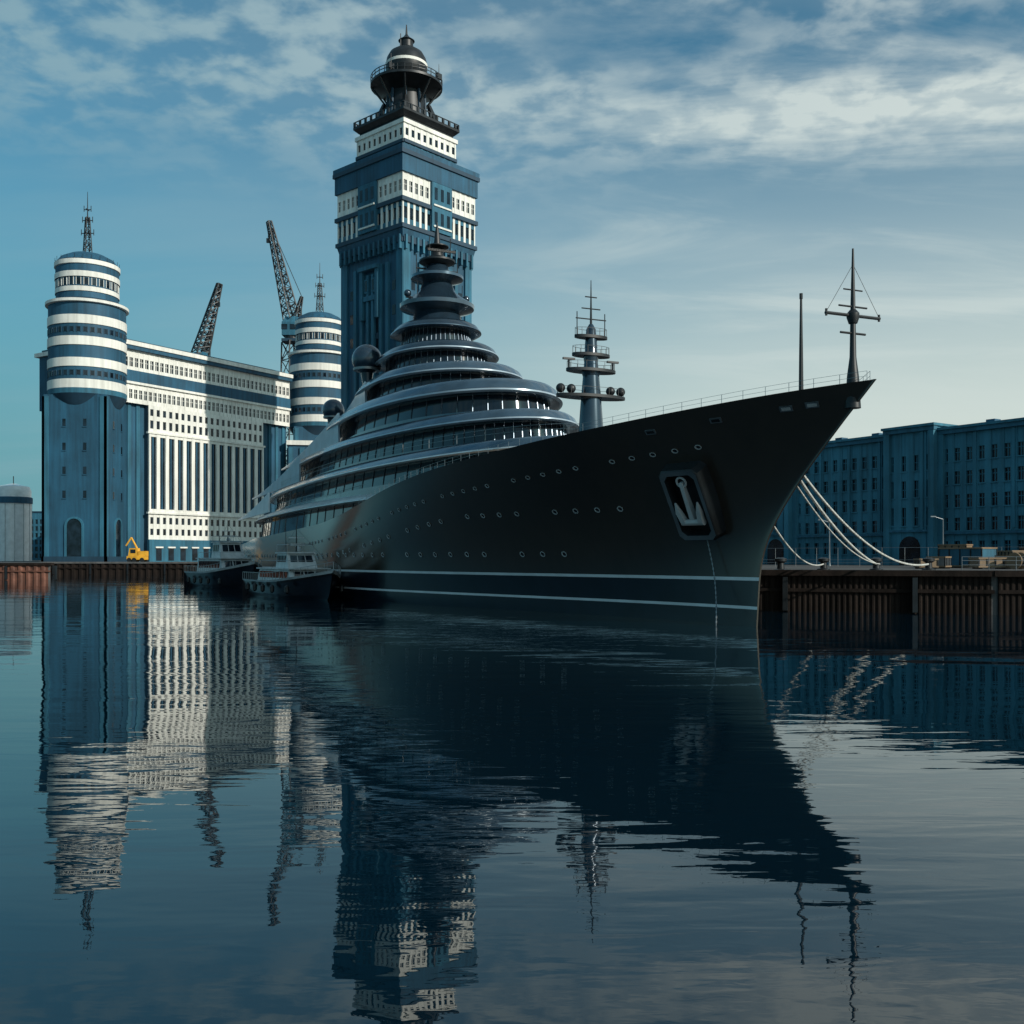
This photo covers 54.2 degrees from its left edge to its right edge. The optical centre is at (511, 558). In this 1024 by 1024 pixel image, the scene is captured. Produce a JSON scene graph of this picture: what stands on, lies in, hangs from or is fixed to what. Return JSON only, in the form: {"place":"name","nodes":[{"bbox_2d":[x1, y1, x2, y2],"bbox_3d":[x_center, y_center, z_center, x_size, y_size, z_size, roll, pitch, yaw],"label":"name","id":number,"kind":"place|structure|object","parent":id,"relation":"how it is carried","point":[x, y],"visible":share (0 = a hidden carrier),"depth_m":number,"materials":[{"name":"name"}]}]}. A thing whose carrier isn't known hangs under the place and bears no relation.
{"place":"outdoors","nodes":[
{"label":"outdoors","id":0,"kind":"place"},
{"bbox_2d":[32,511,41,559],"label":"office building","id":1,"kind":"structure","parent":0,"point":[36,535],"depth_m":439.55,"materials":[{"name":"blue paint"}]},
{"bbox_2d":[286,271,340,468],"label":"striped round tower","id":2,"kind":"structure","parent":0,"point":[315,367],"depth_m":312.01,"materials":[{"name":"white paint"}]},
{"bbox_2d":[332,25,479,412],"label":"tall harbour tower","id":3,"kind":"structure","parent":0,"point":[405,183],"depth_m":248.06,"materials":[{"name":"blue paint"}]},
{"bbox_2d":[0,575,1023,1023],"bbox_3d":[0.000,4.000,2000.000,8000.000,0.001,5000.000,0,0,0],"label":"water","id":4,"kind":"structure","parent":0,"point":[226,807],"depth_m":15.66,"materials":[{"name":"blue liquid"}]},
{"bbox_2d":[184,524,261,587],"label":"tugboat","id":5,"kind":"object","parent":4,"relation":"on","point":[227,564],"visible":0.86,"depth_m":134.70,"materials":[{"name":"paint"}]},
{"bbox_2d":[242,522,343,599],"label":"motor launch","id":6,"kind":"object","parent":4,"relation":"on","point":[297,574],"visible":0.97,"depth_m":98.74,"materials":[{"name":"paint"}]},
{"bbox_2d":[238,222,880,626],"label":"superyacht","id":7,"kind":"object","parent":4,"relation":"on","point":[444,460],"visible":0.94,"depth_m":74.83,"materials":[{"name":"paint"}]},
{"bbox_2d":[774,527,823,565],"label":"mooring rope","id":8,"kind":"object","parent":7,"relation":"attached to","point":[783,540],"visible":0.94,"depth_m":66.64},
{"bbox_2d":[800,480,876,564],"bbox_3d":[23.230,-2.099,69.936,0.180,5.377,31.771,0,0,28],"label":"mooring rope","id":9,"kind":"object","parent":7,"relation":"attached to","point":[827,518],"visible":0.97,"depth_m":64.79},
{"bbox_2d":[797,486,879,564],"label":"mooring rope","id":10,"kind":"object","parent":7,"relation":"attached to","point":[805,498],"visible":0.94,"depth_m":65.06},
{"bbox_2d":[803,476,928,565],"bbox_3d":[25.481,-2.162,69.792,0.160,5.627,34.209,0,0,34],"label":"mooring rope","id":11,"kind":"object","parent":7,"relation":"attached to","point":[837,516],"visible":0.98,"depth_m":64.18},
{"bbox_2d":[0,560,1023,614],"bbox_3d":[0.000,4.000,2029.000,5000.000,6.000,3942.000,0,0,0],"label":"ground","id":12,"kind":"structure","parent":0,"point":[994,597],"depth_m":95.97,"materials":[{"name":"concrete"}]},
{"bbox_2d":[0,476,32,560],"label":"storage silo","id":13,"kind":"object","parent":12,"relation":"on","point":[16,501],"visible":0.95,"depth_m":337.48,"materials":[{"name":"white paint"}]},
{"bbox_2d":[0,563,56,579],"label":"quay wall","id":14,"kind":"structure","parent":12,"relation":"on","point":[24,571],"depth_m":181.73,"materials":[{"name":"red paint"}]},
{"bbox_2d":[41,192,128,561],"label":"striped round tower","id":15,"kind":"structure","parent":12,"relation":"on","point":[84,459],"depth_m":250.25,"materials":[{"name":"blue paint"}]},
{"bbox_2d":[43,562,197,574],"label":"quay wall","id":16,"kind":"structure","parent":12,"relation":"on","point":[121,568],"depth_m":239.11,"materials":[{"name":"concrete"}]},
{"bbox_2d":[125,537,147,561],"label":"mobile crane","id":17,"kind":"object","parent":12,"relation":"on","point":[135,554],"visible":0.88,"depth_m":241.96,"materials":[{"name":"yellow paint"}]},
{"bbox_2d":[34,339,292,561],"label":"warehouse building","id":18,"kind":"structure","parent":12,"relation":"on","point":[206,448],"depth_m":280.98,"materials":[{"name":"white paint"}]},
{"bbox_2d":[191,283,222,355],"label":"harbour crane","id":19,"kind":"object","parent":12,"relation":"on","point":[204,348],"visible":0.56,"depth_m":329.54,"materials":[{"name":"black metal"}]},
{"bbox_2d":[266,220,303,464],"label":"harbour crane","id":20,"kind":"object","parent":12,"relation":"on","point":[288,327],"visible":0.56,"depth_m":351.34,"materials":[{"name":"black metal"}]},
{"bbox_2d":[774,557,786,569],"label":"mooring bollard","id":21,"kind":"object","parent":12,"relation":"on","point":[780,561],"visible":0.81,"depth_m":79.73,"materials":[{"name":"black metal"}]},
{"bbox_2d":[817,557,829,569],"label":"mooring bollard","id":22,"kind":"object","parent":12,"relation":"on","point":[822,560],"visible":0.98,"depth_m":85.71,"materials":[{"name":"black metal"}]},
{"bbox_2d":[818,519,830,565],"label":"street lamp","id":23,"kind":"object","parent":12,"relation":"on","point":[829,564],"visible":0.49,"depth_m":125.93,"materials":[{"name":"grey metal"}]},
{"bbox_2d":[869,557,882,569],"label":"mooring bollard","id":24,"kind":"object","parent":12,"relation":"on","point":[877,560],"visible":0.89,"depth_m":83.70,"materials":[{"name":"black metal"}]},
{"bbox_2d":[759,570,995,614],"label":"quay wall","id":25,"kind":"structure","parent":12,"relation":"on","point":[920,591],"depth_m":72.80,"materials":[{"name":"black metal"}]},
{"bbox_2d":[763,547,1001,566],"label":"quay fence","id":26,"kind":"object","parent":12,"relation":"on","point":[859,554],"visible":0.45,"depth_m":116.95,"materials":[{"name":"grey metal"}]},
{"bbox_2d":[913,559,938,568],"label":"cargo crate","id":27,"kind":"object","parent":12,"relation":"on","point":[935,564],"visible":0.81,"depth_m":92.25,"materials":[{"name":"brown wood"}]},
{"bbox_2d":[922,557,935,569],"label":"mooring bollard","id":28,"kind":"object","parent":12,"relation":"on","point":[930,560],"visible":0.95,"depth_m":83.72,"materials":[{"name":"black metal"}]},
{"bbox_2d":[930,516,943,543],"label":"street lamp","id":29,"kind":"object","parent":12,"relation":"on","point":[942,531],"visible":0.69,"depth_m":115.96,"materials":[{"name":"grey metal"}]},
{"bbox_2d":[926,556,951,568],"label":"cargo crate","id":30,"kind":"object","parent":12,"relation":"on","point":[944,562],"visible":0.59,"depth_m":95.05,"materials":[{"name":"brown wood"}]},
{"bbox_2d":[938,544,972,567],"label":"cargo crate","id":31,"kind":"object","parent":12,"relation":"on","point":[953,545],"visible":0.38,"depth_m":105.19,"materials":[{"name":"brown wood"}]},
{"bbox_2d":[938,547,997,567],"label":"cargo crate","id":32,"kind":"object","parent":12,"relation":"on","point":[958,555],"visible":0.55,"depth_m":99.95,"materials":[{"name":"blue metal"}]},
{"bbox_2d":[962,557,1023,569],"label":"quay fence","id":33,"kind":"object","parent":12,"relation":"on","point":[1016,560],"visible":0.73,"depth_m":79.41,"materials":[{"name":"grey metal"}]},
{"bbox_2d":[992,570,1023,614],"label":"quay wall","id":34,"kind":"structure","parent":12,"relation":"on","point":[1010,592],"depth_m":70.10,"materials":[{"name":"black metal"}]},
{"bbox_2d":[998,550,1023,554],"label":"cargo crate","id":35,"kind":"object","parent":12,"relation":"on","point":[1004,552],"visible":0.3,"depth_m":99.28,"materials":[{"name":"brown wood"}]},
{"bbox_2d":[1006,553,1023,568],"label":"cable reel","id":36,"kind":"object","parent":12,"relation":"on","point":[1012,564],"visible":0.83,"depth_m":89.80,"materials":[{"name":"brown wood"}]},
{"bbox_2d":[0,0,1023,510],"label":"sky","id":37,"kind":"structure","parent":0,"point":[703,167],"materials":[{"name":"blue"}]},
{"bbox_2d":[762,417,1023,564],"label":"dock building","id":38,"kind":"structure","parent":0,"point":[886,490],"depth_m":142.41,"materials":[{"name":"blue paint"}]},
{"bbox_2d":[968,557,1008,568],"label":"cargo crate","id":39,"kind":"object","parent":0,"point":[988,564],"visible":0.88,"depth_m":91.00,"materials":[{"name":"brown wood"}]}
]}

